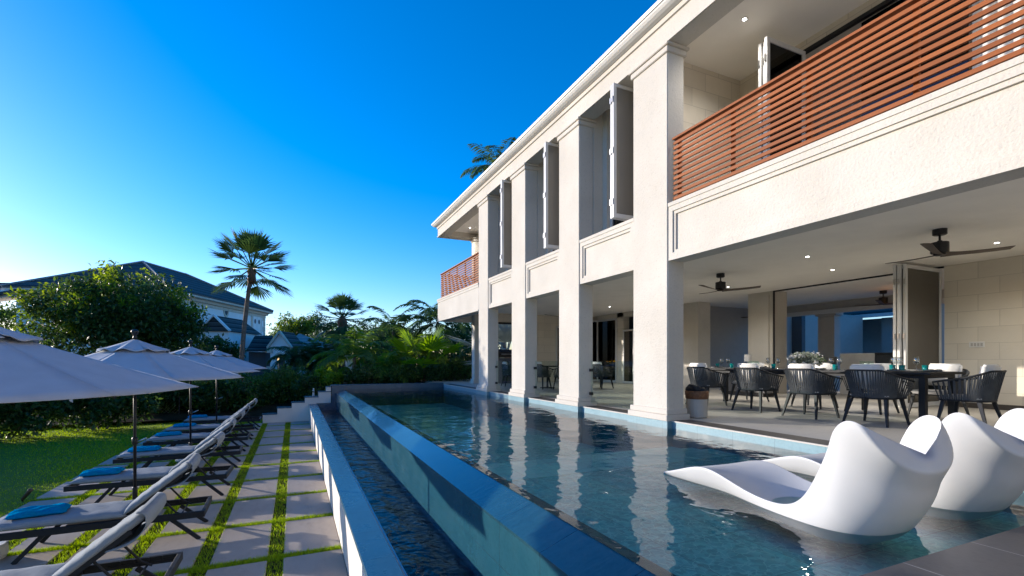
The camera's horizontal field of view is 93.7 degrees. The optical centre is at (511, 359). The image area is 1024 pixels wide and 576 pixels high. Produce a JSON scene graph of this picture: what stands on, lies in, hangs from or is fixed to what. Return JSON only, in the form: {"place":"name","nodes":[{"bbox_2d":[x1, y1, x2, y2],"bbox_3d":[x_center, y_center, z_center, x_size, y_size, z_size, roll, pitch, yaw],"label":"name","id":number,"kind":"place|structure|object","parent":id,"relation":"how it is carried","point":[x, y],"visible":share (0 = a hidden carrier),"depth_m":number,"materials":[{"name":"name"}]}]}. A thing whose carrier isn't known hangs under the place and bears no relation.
{"place":"outdoors","nodes":[
{"label":"outdoors","id":0,"kind":"place"},
{"bbox_2d":[0,418,262,517],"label":"lawn","id":1,"kind":"structure","parent":0,"point":[13,485],"depth_m":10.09,"materials":[{"name":"plant"}]},
{"bbox_2d":[0,400,77,439],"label":"hedge shrub","id":2,"kind":"object","parent":1,"relation":"on","point":[18,415],"visible":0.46,"depth_m":12.61,"materials":[{"name":"green plant"}]},
{"bbox_2d":[36,393,163,431],"bbox_3d":[-12.335,1.219,14.282,3.025,2.156,2.414,0,0,-24],"label":"hedge shrub","id":3,"kind":"object","parent":1,"relation":"on","point":[92,410],"visible":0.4,"depth_m":14.08,"materials":[{"name":"green plant"}]},
{"bbox_2d":[1,368,321,426],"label":"garden ground","id":4,"kind":"structure","parent":0,"point":[255,412],"depth_m":16.80,"materials":[{"name":"plant"}]},
{"bbox_2d":[0,301,15,330],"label":"garden tree","id":5,"kind":"object","parent":4,"relation":"on","point":[4,316],"visible":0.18,"depth_m":38.86,"materials":[{"name":"green plant"}]},
{"bbox_2d":[4,260,210,355],"bbox_3d":[-18.179,-1.231,21.928,7.532,6.637,7.426,0,0,-24],"label":"leafy tree","id":6,"kind":"object","parent":4,"relation":"on","point":[84,313],"visible":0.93,"depth_m":20.38,"materials":[{"name":"green plant"}]},
{"bbox_2d":[127,381,197,413],"bbox_3d":[-12.670,1.297,16.890,3.440,1.973,2.328,0,0,-24],"label":"hedge shrub","id":7,"kind":"object","parent":4,"relation":"on","point":[166,401],"visible":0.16,"depth_m":16.65,"materials":[{"name":"green plant"}]},
{"bbox_2d":[186,333,246,358],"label":"garden tree","id":8,"kind":"object","parent":4,"relation":"on","point":[232,349],"visible":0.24,"depth_m":26.85,"materials":[{"name":"green plant"}]},
{"bbox_2d":[175,377,264,413],"bbox_3d":[-10.619,1.382,17.608,2.836,1.861,2.234,0,0,-24],"label":"hedge shrub","id":9,"kind":"object","parent":4,"relation":"on","point":[237,393],"visible":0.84,"depth_m":17.09,"materials":[{"name":"green plant"}]},
{"bbox_2d":[230,372,263,398],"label":"garden shrub","id":10,"kind":"object","parent":4,"relation":"on","point":[246,376],"visible":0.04,"depth_m":19.45,"materials":[{"name":"green plant"}]},
{"bbox_2d":[206,227,293,379],"bbox_3d":[-12.934,-1.839,24.032,4.189,9.823,4.429,0,0,-24],"label":"fan palm","id":11,"kind":"object","parent":4,"relation":"on","point":[253,244],"visible":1,"depth_m":23.74,"materials":[{"name":"green plant"}]},
{"bbox_2d":[249,369,293,403],"bbox_3d":[-9.740,1.265,19.315,2.103,1.874,1.960,0,0,44],"label":"garden shrub","id":12,"kind":"object","parent":4,"relation":"on","point":[263,383],"visible":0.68,"depth_m":18.87,"materials":[{"name":"green plant"}]},
{"bbox_2d":[266,331,303,370],"bbox_3d":[-17.227,0.035,36.698,1.840,4.370,2.800,0,0,-3],"label":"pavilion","id":13,"kind":"object","parent":4,"relation":"on","point":[282,338],"visible":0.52,"depth_m":35.49,"materials":[{"name":"stone"}]},
{"bbox_2d":[264,362,310,403],"bbox_3d":[-8.938,1.097,19.637,1.774,2.031,2.148,0,0,10],"label":"garden shrub","id":14,"kind":"object","parent":4,"relation":"on","point":[289,380],"visible":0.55,"depth_m":19.18,"materials":[{"name":"green plant"}]},
{"bbox_2d":[265,342,318,373],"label":"feather palm","id":15,"kind":"object","parent":4,"relation":"on","point":[292,356],"visible":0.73,"depth_m":28.52,"materials":[{"name":"green plant"}]},
{"bbox_2d":[266,311,317,336],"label":"garden tree","id":16,"kind":"object","parent":4,"relation":"on","point":[296,328],"visible":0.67,"depth_m":53.87,"materials":[{"name":"green plant"}]},
{"bbox_2d":[293,372,325,400],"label":"garden shrub","id":17,"kind":"object","parent":4,"relation":"on","point":[306,386],"visible":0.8,"depth_m":18.73,"materials":[{"name":"green plant"}]},
{"bbox_2d":[0,421,347,575],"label":"paving","id":18,"kind":"structure","parent":0,"point":[242,543],"depth_m":6.12,"materials":[{"name":"concrete"}]},
{"bbox_2d":[0,541,8,559],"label":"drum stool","id":19,"kind":"object","parent":18,"relation":"on","point":[4,548],"visible":0.93,"depth_m":5.01,"materials":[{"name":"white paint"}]},
{"bbox_2d":[0,492,182,575],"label":"sun lounger","id":20,"kind":"object","parent":18,"relation":"on","point":[127,530],"visible":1,"depth_m":3.80,"materials":[{"name":"fabric"}]},
{"bbox_2d":[0,327,198,402],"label":"parasol","id":21,"kind":"object","parent":18,"relation":"on","point":[33,371],"visible":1,"depth_m":3.13,"materials":[{"name":"fabric"}]},
{"bbox_2d":[0,453,211,564],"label":"sun lounger","id":22,"kind":"object","parent":18,"relation":"on","point":[87,517],"visible":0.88,"depth_m":5.32,"materials":[{"name":"fabric"}]},
{"bbox_2d":[3,503,70,519],"bbox_3d":[-5.119,1.628,5.198,0.496,0.076,0.340,0,0,-32],"label":"towel","id":23,"kind":"object","parent":22,"relation":"on","point":[35,511],"visible":1,"depth_m":5.14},
{"bbox_2d":[63,432,233,502],"bbox_3d":[-5.396,1.630,7.286,1.950,0.909,0.696,0,0,-22],"label":"sun lounger","id":24,"kind":"object","parent":18,"relation":"on","point":[149,476],"visible":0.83,"depth_m":7.14,"materials":[{"name":"fabric"}]},
{"bbox_2d":[78,467,125,476],"bbox_3d":[-5.996,1.628,7.029,0.496,0.076,0.340,0,0,-24],"label":"towel","id":25,"kind":"object","parent":24,"relation":"on","point":[101,471],"visible":1,"depth_m":6.95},
{"bbox_2d":[69,329,243,499],"bbox_3d":[-5.055,0.829,6.435,2.521,2.482,2.521,0,0,14],"label":"parasol","id":26,"kind":"object","parent":18,"relation":"on","point":[134,353],"visible":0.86,"depth_m":6.18,"materials":[{"name":"fabric"}]},
{"bbox_2d":[7,422,341,575],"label":"grass strips","id":27,"kind":"object","parent":18,"relation":"on","point":[187,570],"depth_m":6.13,"materials":[{"name":"plant"}]},
{"bbox_2d":[113,418,242,467],"bbox_3d":[-6.248,1.630,9.119,1.950,0.909,0.696,0,0,-25],"label":"sun lounger","id":28,"kind":"object","parent":18,"relation":"on","point":[175,452],"visible":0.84,"depth_m":8.96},
{"bbox_2d":[127,445,161,451],"bbox_3d":[-6.758,1.628,8.832,0.496,0.076,0.340,0,0,-25],"label":"towel","id":29,"kind":"object","parent":28,"relation":"on","point":[148,448],"visible":0.84,"depth_m":8.77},
{"bbox_2d":[143,409,250,455],"bbox_3d":[-7.025,1.630,10.823,1.950,0.909,0.696,0,0,-23],"label":"sun lounger","id":30,"kind":"object","parent":18,"relation":"on","point":[183,438],"visible":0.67,"depth_m":10.60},
{"bbox_2d":[155,431,181,436],"bbox_3d":[-7.596,1.628,10.620,0.496,0.076,0.340,0,0,-33],"label":"towel","id":31,"kind":"object","parent":30,"relation":"on","point":[171,433],"visible":1,"depth_m":10.53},
{"bbox_2d":[164,403,254,439],"bbox_3d":[-7.731,1.630,12.367,1.950,0.909,0.696,0,0,-27],"label":"sun lounger","id":32,"kind":"object","parent":18,"relation":"on","point":[206,428],"visible":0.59,"depth_m":12.25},
{"bbox_2d":[169,340,260,461],"bbox_3d":[-6.661,0.829,9.945,2.521,2.482,2.521,0,0,14],"label":"parasol","id":33,"kind":"object","parent":18,"relation":"on","point":[190,352],"visible":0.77,"depth_m":9.80,"materials":[{"name":"fabric"}]},
{"bbox_2d":[182,398,261,429],"bbox_3d":[-8.498,1.630,14.159,1.950,0.909,0.696,0,0,-24],"label":"sun lounger","id":34,"kind":"object","parent":18,"relation":"on","point":[210,420],"visible":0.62,"depth_m":14.04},
{"bbox_2d":[209,345,267,423],"bbox_3d":[-8.277,0.829,13.451,2.521,2.482,2.521,0,0,14],"label":"parasol","id":35,"kind":"object","parent":18,"relation":"on","point":[222,355],"visible":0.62,"depth_m":13.37,"materials":[{"name":"fabric"}]},
{"bbox_2d":[8,422,340,575],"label":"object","id":36,"kind":"object","parent":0,"point":[273,570],"visible":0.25,"depth_m":5.95,"materials":[{"name":"plant"}]},
{"bbox_2d":[241,363,436,575],"bbox_3d":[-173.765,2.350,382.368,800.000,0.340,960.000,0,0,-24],"label":"water","id":37,"kind":"structure","parent":0,"point":[411,557],"depth_m":6.44,"materials":[{"name":"liquid"}]},
{"bbox_2d":[0,261,273,376],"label":"villa","id":38,"kind":"object","parent":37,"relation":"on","point":[225,309],"visible":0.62,"depth_m":36.31,"materials":[{"name":"tile"}]},
{"bbox_2d":[262,386,330,423],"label":"stepped wall","id":39,"kind":"structure","parent":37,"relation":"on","point":[297,411],"depth_m":16.23,"materials":[{"name":"concrete"}]},
{"bbox_2d":[297,333,335,373],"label":"pavilion","id":40,"kind":"structure","parent":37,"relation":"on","point":[302,338],"depth_m":42.13,"materials":[{"name":"tile"}]},
{"bbox_2d":[309,382,1023,575],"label":"swimming pool","id":41,"kind":"structure","parent":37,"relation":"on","point":[548,499],"depth_m":4.42,"materials":[{"name":"tile"}]},
{"bbox_2d":[321,410,425,541],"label":"water","id":42,"kind":"structure","parent":41,"relation":"in","point":[346,434],"depth_m":10.01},
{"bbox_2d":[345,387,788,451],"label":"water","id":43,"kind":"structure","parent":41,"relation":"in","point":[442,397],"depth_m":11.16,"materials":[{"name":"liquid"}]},
{"bbox_2d":[664,415,953,543],"bbox_3d":[2.014,0.752,3.625,0.768,0.804,1.984,0,0,-22],"label":"pool chaise","id":44,"kind":"object","parent":43,"relation":"in","point":[867,486],"visible":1,"depth_m":2.85,"materials":[{"name":"plastic"}]},
{"bbox_2d":[759,408,1023,520],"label":"pool chaise","id":45,"kind":"object","parent":43,"relation":"in","point":[983,477],"visible":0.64,"depth_m":3.23,"materials":[{"name":"plastic"}]},
{"bbox_2d":[431,0,1023,420],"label":"house","id":46,"kind":"structure","parent":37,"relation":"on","point":[811,168],"depth_m":7.84,"materials":[{"name":"paint"}]},
{"bbox_2d":[501,180,511,267],"bbox_3d":[0.056,-3.650,12.987,0.782,2.340,0.050,0,0,-24],"label":"folding window","id":47,"kind":"structure","parent":46,"relation":"in","point":[506,186],"depth_m":12.89,"materials":[{"name":"beige glass"}]},
{"bbox_2d":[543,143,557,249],"bbox_3d":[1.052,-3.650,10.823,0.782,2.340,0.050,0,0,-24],"label":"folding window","id":48,"kind":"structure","parent":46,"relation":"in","point":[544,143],"depth_m":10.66,"materials":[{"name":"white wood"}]},
{"bbox_2d":[544,142,558,248],"bbox_3d":[1.070,-3.650,10.754,0.782,2.340,0.050,0,0,-24],"label":"folding window","id":49,"kind":"structure","parent":46,"relation":"in","point":[551,154],"depth_m":10.66,"materials":[{"name":"beige glass"}]},
{"bbox_2d":[556,326,558,380],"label":"glass door","id":50,"kind":"structure","parent":46,"relation":"in","point":[557,327],"depth_m":20.43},
{"bbox_2d":[593,320,597,380],"bbox_3d":[3.306,-0.390,20.373,0.822,2.600,0.050,0,0,-24],"label":"glass door","id":51,"kind":"structure","parent":46,"relation":"in","point":[595,322],"depth_m":20.49,"materials":[{"name":"glass"}]},
{"bbox_2d":[598,318,616,382],"bbox_3d":[3.936,-0.390,19.957,0.050,2.600,1.360,0,0,-24],"label":"glass door","id":52,"kind":"structure","parent":46,"relation":"in","point":[607,328],"depth_m":19.83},
{"bbox_2d":[610,85,626,220],"bbox_3d":[2.074,-3.650,8.574,0.782,2.340,0.050,0,0,-24],"label":"folding window","id":53,"kind":"structure","parent":46,"relation":"in","point":[611,85],"depth_m":8.42,"materials":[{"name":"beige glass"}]},
{"bbox_2d":[611,83,633,219],"bbox_3d":[2.092,-3.650,8.506,0.782,2.340,0.050,0,0,-24],"label":"folding window","id":54,"kind":"structure","parent":46,"relation":"in","point":[622,98],"depth_m":8.43,"materials":[{"name":"beige glass"}]},
{"bbox_2d":[623,329,633,383],"bbox_3d":[4.532,-0.140,18.646,0.050,2.100,0.680,0,0,-24],"label":"glass door","id":55,"kind":"structure","parent":46,"relation":"in","point":[630,382],"depth_m":18.90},
{"bbox_2d":[699,273,760,293],"bbox_3d":[4.420,-1.685,10.480,1.359,0.389,1.372,0,0,-24],"label":"ceiling fan","id":56,"kind":"object","parent":46,"relation":"hanging from","point":[720,285],"visible":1,"depth_m":10.36,"materials":[{"name":"metal"}]},
{"bbox_2d":[758,43,762,160],"bbox_3d":[4.186,-3.570,7.537,0.902,2.560,0.050,0,0,-24],"label":"glass door","id":57,"kind":"structure","parent":46,"relation":"in","point":[760,47],"depth_m":7.35,"materials":[{"name":"metal"}]},
{"bbox_2d":[764,36,805,161],"bbox_3d":[4.193,-3.570,7.376,0.902,2.560,0.050,0,0,-24],"label":"glass door","id":58,"kind":"structure","parent":46,"relation":"in","point":[779,57],"depth_m":7.33,"materials":[{"name":"metal"}]},
{"bbox_2d":[860,290,892,305],"bbox_3d":[9.962,-1.685,13.098,1.427,0.389,1.361,0,0,-24],"label":"ceiling fan","id":59,"kind":"object","parent":46,"relation":"hanging from","point":[883,300],"visible":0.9,"depth_m":12.95,"materials":[{"name":"metal"}]},
{"bbox_2d":[893,265,896,406],"bbox_3d":[7.952,-0.460,9.523,1.302,2.740,0.050,0,0,-24],"label":"glass door","id":60,"kind":"structure","parent":46,"relation":"in","point":[894,266],"depth_m":9.25,"materials":[{"name":"metal"}]},
{"bbox_2d":[897,264,902,407],"bbox_3d":[7.980,-0.460,9.459,1.302,2.740,0.050,0,0,-24],"label":"glass door","id":61,"kind":"structure","parent":46,"relation":"in","point":[899,267],"depth_m":9.20,"materials":[{"name":"metal"}]},
{"bbox_2d":[903,264,941,407],"bbox_3d":[8.055,-0.460,9.416,1.302,2.740,0.050,0,0,-24],"label":"glass door","id":62,"kind":"structure","parent":46,"relation":"in","point":[922,286],"depth_m":9.39,"materials":[{"name":"glass"}]},
{"bbox_2d":[885,228,1015,263],"bbox_3d":[6.033,-1.685,6.943,1.392,0.389,1.406,0,0,-24],"label":"ceiling fan","id":63,"kind":"object","parent":46,"relation":"hanging from","point":[940,247],"visible":1,"depth_m":6.81,"materials":[{"name":"metal"}]},
{"bbox_2d":[312,363,471,384],"bbox_3d":[0.561,0.744,48.618,38.750,0.791,51.940,0,0,-24],"label":"garden bed","id":64,"kind":"object","parent":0,"point":[388,383],"depth_m":21.62,"materials":[{"name":"plant"}]},
{"bbox_2d":[277,310,336,336],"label":"garden tree","id":65,"kind":"object","parent":64,"relation":"on","point":[316,324],"visible":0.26,"depth_m":56.59,"materials":[{"name":"green plant"}]},
{"bbox_2d":[293,338,341,376],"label":"feather palm","id":66,"kind":"object","parent":64,"relation":"on","point":[315,349],"visible":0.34,"depth_m":29.39,"materials":[{"name":"green plant"}]},
{"bbox_2d":[311,366,343,390],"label":"garden shrub","id":67,"kind":"object","parent":64,"relation":"on","point":[328,377],"visible":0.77,"depth_m":19.42,"materials":[{"name":"green plant"}]},
{"bbox_2d":[308,323,358,365],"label":"garden tree","id":68,"kind":"object","parent":64,"relation":"on","point":[315,336],"visible":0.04,"depth_m":48.28,"materials":[{"name":"green plant"}]},
{"bbox_2d":[312,291,370,366],"bbox_3d":[-10.566,-0.768,30.002,3.868,7.236,4.170,0,0,-24],"label":"fan palm","id":69,"kind":"object","parent":64,"relation":"on","point":[341,302],"visible":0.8,"depth_m":29.58,"materials":[{"name":"green plant"}]},
{"bbox_2d":[329,362,353,383],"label":"feather palm","id":70,"kind":"object","parent":64,"relation":"on","point":[337,369],"visible":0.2,"depth_m":20.42,"materials":[{"name":"green plant"}]},
{"bbox_2d":[306,327,391,382],"bbox_3d":[-7.251,0.042,21.927,4.042,3.109,3.911,0,0,-24],"label":"feather palm","id":71,"kind":"object","parent":64,"relation":"on","point":[344,348],"visible":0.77,"depth_m":21.74,"materials":[{"name":"green plant"}]},
{"bbox_2d":[342,363,397,383],"bbox_3d":[-6.041,0.660,20.207,2.221,1.143,2.358,0,0,-40],"label":"garden shrub","id":72,"kind":"object","parent":64,"relation":"on","point":[361,375],"visible":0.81,"depth_m":19.70,"materials":[{"name":"green plant"}]},
{"bbox_2d":[349,316,407,354],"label":"garden tree","id":73,"kind":"object","parent":64,"relation":"on","point":[373,326],"visible":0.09,"depth_m":45.34,"materials":[{"name":"green plant"}]},
{"bbox_2d":[347,345,417,382],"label":"feather palm","id":74,"kind":"object","parent":64,"relation":"on","point":[392,358],"visible":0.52,"depth_m":20.52,"materials":[{"name":"green plant"}]},
{"bbox_2d":[356,344,424,369],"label":"garden tree","id":75,"kind":"object","parent":64,"relation":"on","point":[377,354],"visible":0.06,"depth_m":29.15,"materials":[{"name":"green plant"}]},
{"bbox_2d":[359,306,430,366],"bbox_3d":[-6.418,-0.661,26.006,3.966,4.625,3.916,0,0,-24],"label":"feather palm","id":76,"kind":"object","parent":64,"relation":"on","point":[386,325],"visible":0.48,"depth_m":25.74,"materials":[{"name":"green plant"}]},
{"bbox_2d":[375,361,425,383],"bbox_3d":[-4.819,0.591,20.634,2.150,1.176,2.314,0,0,36],"label":"garden shrub","id":77,"kind":"object","parent":64,"relation":"on","point":[398,370],"visible":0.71,"depth_m":20.13,"materials":[{"name":"green plant"}]},
{"bbox_2d":[379,325,438,358],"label":"garden tree","id":78,"kind":"object","parent":64,"relation":"on","point":[385,347],"visible":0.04,"depth_m":39.08,"materials":[{"name":"green plant"}]},
{"bbox_2d":[385,324,454,364],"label":"feather palm","id":79,"kind":"object","parent":64,"relation":"on","point":[434,356],"visible":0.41,"depth_m":22.54,"materials":[{"name":"green plant"}]},
{"bbox_2d":[385,324,463,381],"bbox_3d":[-3.698,-0.288,21.093,3.798,2.781,4.372,0,0,-24],"label":"fan palm","id":80,"kind":"object","parent":64,"relation":"on","point":[432,343],"visible":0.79,"depth_m":20.55,"materials":[{"name":"green plant"}]},
{"bbox_2d":[390,299,471,360],"bbox_3d":[-3.905,-0.726,25.021,4.668,4.905,4.727,0,0,-24],"label":"feather palm","id":81,"kind":"object","parent":64,"relation":"on","point":[430,314],"visible":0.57,"depth_m":24.61,"materials":[{"name":"green plant"}]},
{"bbox_2d":[411,360,456,382],"bbox_3d":[-3.404,0.546,21.171,1.907,1.212,2.234,0,0,25],"label":"garden shrub","id":82,"kind":"object","parent":64,"relation":"on","point":[437,372],"visible":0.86,"depth_m":20.79,"materials":[{"name":"green plant"}]},
{"bbox_2d":[412,341,498,379],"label":"garden tree","id":83,"kind":"object","parent":64,"relation":"on","point":[465,354],"visible":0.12,"depth_m":25.58,"materials":[{"name":"green plant"}]},
{"bbox_2d":[444,322,471,355],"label":"garden tree","id":84,"kind":"object","parent":64,"relation":"on","point":[461,335],"visible":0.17,"depth_m":33.27,"materials":[{"name":"green plant"}]},
{"bbox_2d":[445,357,471,380],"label":"garden shrub","id":85,"kind":"object","parent":64,"relation":"on","point":[462,370],"visible":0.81,"depth_m":21.24,"materials":[{"name":"green plant"}]},
{"bbox_2d":[445,324,511,364],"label":"silver fan palm","id":86,"kind":"object","parent":64,"relation":"on","point":[505,333],"visible":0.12,"depth_m":21.23,"materials":[{"name":"green plant"}]},
{"bbox_2d":[460,137,515,347],"bbox_3d":[-0.832,-6.059,30.145,4.686,14.377,5.155,0,0,-24],"label":"royal palm","id":87,"kind":"object","parent":64,"relation":"on","point":[483,168],"visible":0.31,"depth_m":29.17,"materials":[{"name":"green plant"}]},
{"bbox_2d":[0,0,892,359],"label":"sky","id":88,"kind":"structure","parent":0,"point":[149,131],"materials":[{"name":"blue"}]},
{"bbox_2d":[425,379,1007,442],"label":"patio","id":89,"kind":"structure","parent":0,"point":[794,420],"depth_m":8.57,"materials":[{"name":"tile"}]},
{"bbox_2d":[498,349,511,383],"bbox_3d":[-0.152,0.250,19.189,1.200,1.340,0.535,0,0,-24],"label":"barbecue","id":90,"kind":"object","parent":89,"relation":"on","point":[504,355],"visible":0.29,"depth_m":18.89,"materials":[{"name":"metal"}]},
{"bbox_2d":[501,362,511,386],"bbox_3d":[-0.077,0.489,16.887,0.617,0.861,0.697,0,0,-14],"label":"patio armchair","id":91,"kind":"object","parent":89,"relation":"on","point":[506,370],"visible":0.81,"depth_m":16.62,"materials":[{"name":"wicker"}]},
{"bbox_2d":[537,362,551,389],"bbox_3d":[0.863,0.489,15.312,0.697,0.861,0.617,0,0,36],"label":"patio armchair","id":92,"kind":"object","parent":89,"relation":"on","point":[543,372],"visible":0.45,"depth_m":15.06,"materials":[{"name":"wicker"}]},
{"bbox_2d":[593,362,614,388],"bbox_3d":[2.878,0.489,15.581,0.617,0.861,0.697,0,0,-34],"label":"patio armchair","id":93,"kind":"object","parent":89,"relation":"on","point":[598,371],"visible":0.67,"depth_m":15.34,"materials":[{"name":"wicker"}]},
{"bbox_2d":[447,384,829,444],"bbox_3d":[1.793,1.019,9.075,0.342,0.202,21.040,0,0,-24],"label":"patio edge","id":94,"kind":"object","parent":89,"relation":"on","point":[788,436],"visible":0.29,"depth_m":6.43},
{"bbox_2d":[685,384,708,417],"bbox_3d":[2.961,0.657,7.697,0.360,0.527,0.365,0,0,-24],"label":"log basket","id":95,"kind":"object","parent":89,"relation":"on","point":[696,397],"visible":0.98,"depth_m":7.56,"materials":[{"name":"wicker"}]},
{"bbox_2d":[685,363,729,405],"bbox_3d":[3.930,0.489,9.783,0.617,0.861,0.697,0,0,-23],"label":"dining chair","id":96,"kind":"object","parent":89,"relation":"on","point":[698,374],"visible":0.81,"depth_m":9.57,"materials":[{"name":"wicker"}]},
{"bbox_2d":[728,363,769,401],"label":"dining chair","id":97,"kind":"object","parent":89,"relation":"on","point":[733,382],"visible":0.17,"depth_m":10.89,"materials":[{"name":"wicker"}]},
{"bbox_2d":[719,367,778,396],"bbox_3d":[6.139,0.560,12.500,0.500,0.720,1.400,0,0,-24],"label":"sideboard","id":98,"kind":"object","parent":89,"relation":"on","point":[755,394],"visible":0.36,"depth_m":12.36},
{"bbox_2d":[731,363,783,412],"bbox_3d":[4.401,0.489,8.699,0.617,0.861,0.697,0,0,-26],"label":"dining chair","id":99,"kind":"object","parent":89,"relation":"on","point":[751,377],"visible":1,"depth_m":8.51,"materials":[{"name":"wicker"}]},
{"bbox_2d":[781,364,842,419],"bbox_3d":[4.804,0.489,7.764,0.617,0.861,0.697,0,0,-22],"label":"dining chair","id":100,"kind":"object","parent":89,"relation":"on","point":[803,377],"visible":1,"depth_m":7.57,"materials":[{"name":"wicker"}]},
{"bbox_2d":[790,363,838,408],"bbox_3d":[5.928,0.489,9.395,0.617,0.861,0.697,0,0,-25],"label":"dining chair","id":101,"kind":"object","parent":89,"relation":"on","point":[827,365],"visible":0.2,"depth_m":9.32,"materials":[{"name":"wicker"}]},
{"bbox_2d":[818,357,836,395],"bbox_3d":[8.260,0.421,12.600,0.460,1.002,0.453,0,0,-24],"label":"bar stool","id":102,"kind":"object","parent":89,"relation":"on","point":[832,360],"visible":0.23,"depth_m":12.40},
{"bbox_2d":[701,367,965,417],"bbox_3d":[5.277,0.545,8.752,0.950,0.750,4.330,0,0,-24],"label":"dining table","id":103,"kind":"object","parent":89,"relation":"on","point":[923,376],"visible":0.47,"depth_m":6.93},
{"bbox_2d":[786,351,826,365],"bbox_3d":[5.299,-0.007,8.645,0.505,0.351,0.667,0,0,-24],"label":"flower arrangement","id":104,"kind":"object","parent":103,"relation":"on","point":[807,357],"visible":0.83,"depth_m":8.55,"materials":[{"name":"plant"}]},
{"bbox_2d":[840,353,892,393],"bbox_3d":[9.619,0.365,12.904,0.619,1.110,1.520,0,0,-41],"label":"kitchen counter","id":105,"kind":"object","parent":89,"relation":"on","point":[847,360],"visible":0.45,"depth_m":12.87,"materials":[{"name":"stone"}]},
{"bbox_2d":[843,308,892,352],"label":"courtyard wing","id":106,"kind":"structure","parent":89,"relation":"on","point":[877,335],"depth_m":21.09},
{"bbox_2d":[841,363,899,414],"bbox_3d":[6.351,0.489,8.466,0.617,0.861,0.697,0,0,-24],"label":"dining chair","id":107,"kind":"object","parent":89,"relation":"on","point":[886,366],"visible":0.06,"depth_m":8.41,"materials":[{"name":"wicker"}]},
{"bbox_2d":[842,364,914,427],"bbox_3d":[5.202,0.489,6.889,0.617,0.861,0.697,0,0,-24],"label":"dining chair","id":108,"kind":"object","parent":89,"relation":"on","point":[860,378],"visible":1,"depth_m":6.71,"materials":[{"name":"wicker"}]},
{"bbox_2d":[904,364,969,416],"bbox_3d":[6.748,0.489,7.592,0.617,0.861,0.697,0,0,-24],"label":"dining chair","id":109,"kind":"object","parent":89,"relation":"on","point":[913,392],"visible":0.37,"depth_m":7.64,"materials":[{"name":"wicker"}]},
{"bbox_2d":[932,364,1006,423],"bbox_3d":[6.149,0.489,6.415,0.697,0.861,0.617,0,0,-28],"label":"dining chair","id":110,"kind":"object","parent":89,"relation":"on","point":[989,383],"visible":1,"depth_m":6.20,"materials":[{"name":"wicker"}]},
{"bbox_2d":[860,526,1023,575],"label":"pool deck","id":111,"kind":"structure","parent":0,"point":[1000,554],"depth_m":2.19,"materials":[{"name":"tile"}]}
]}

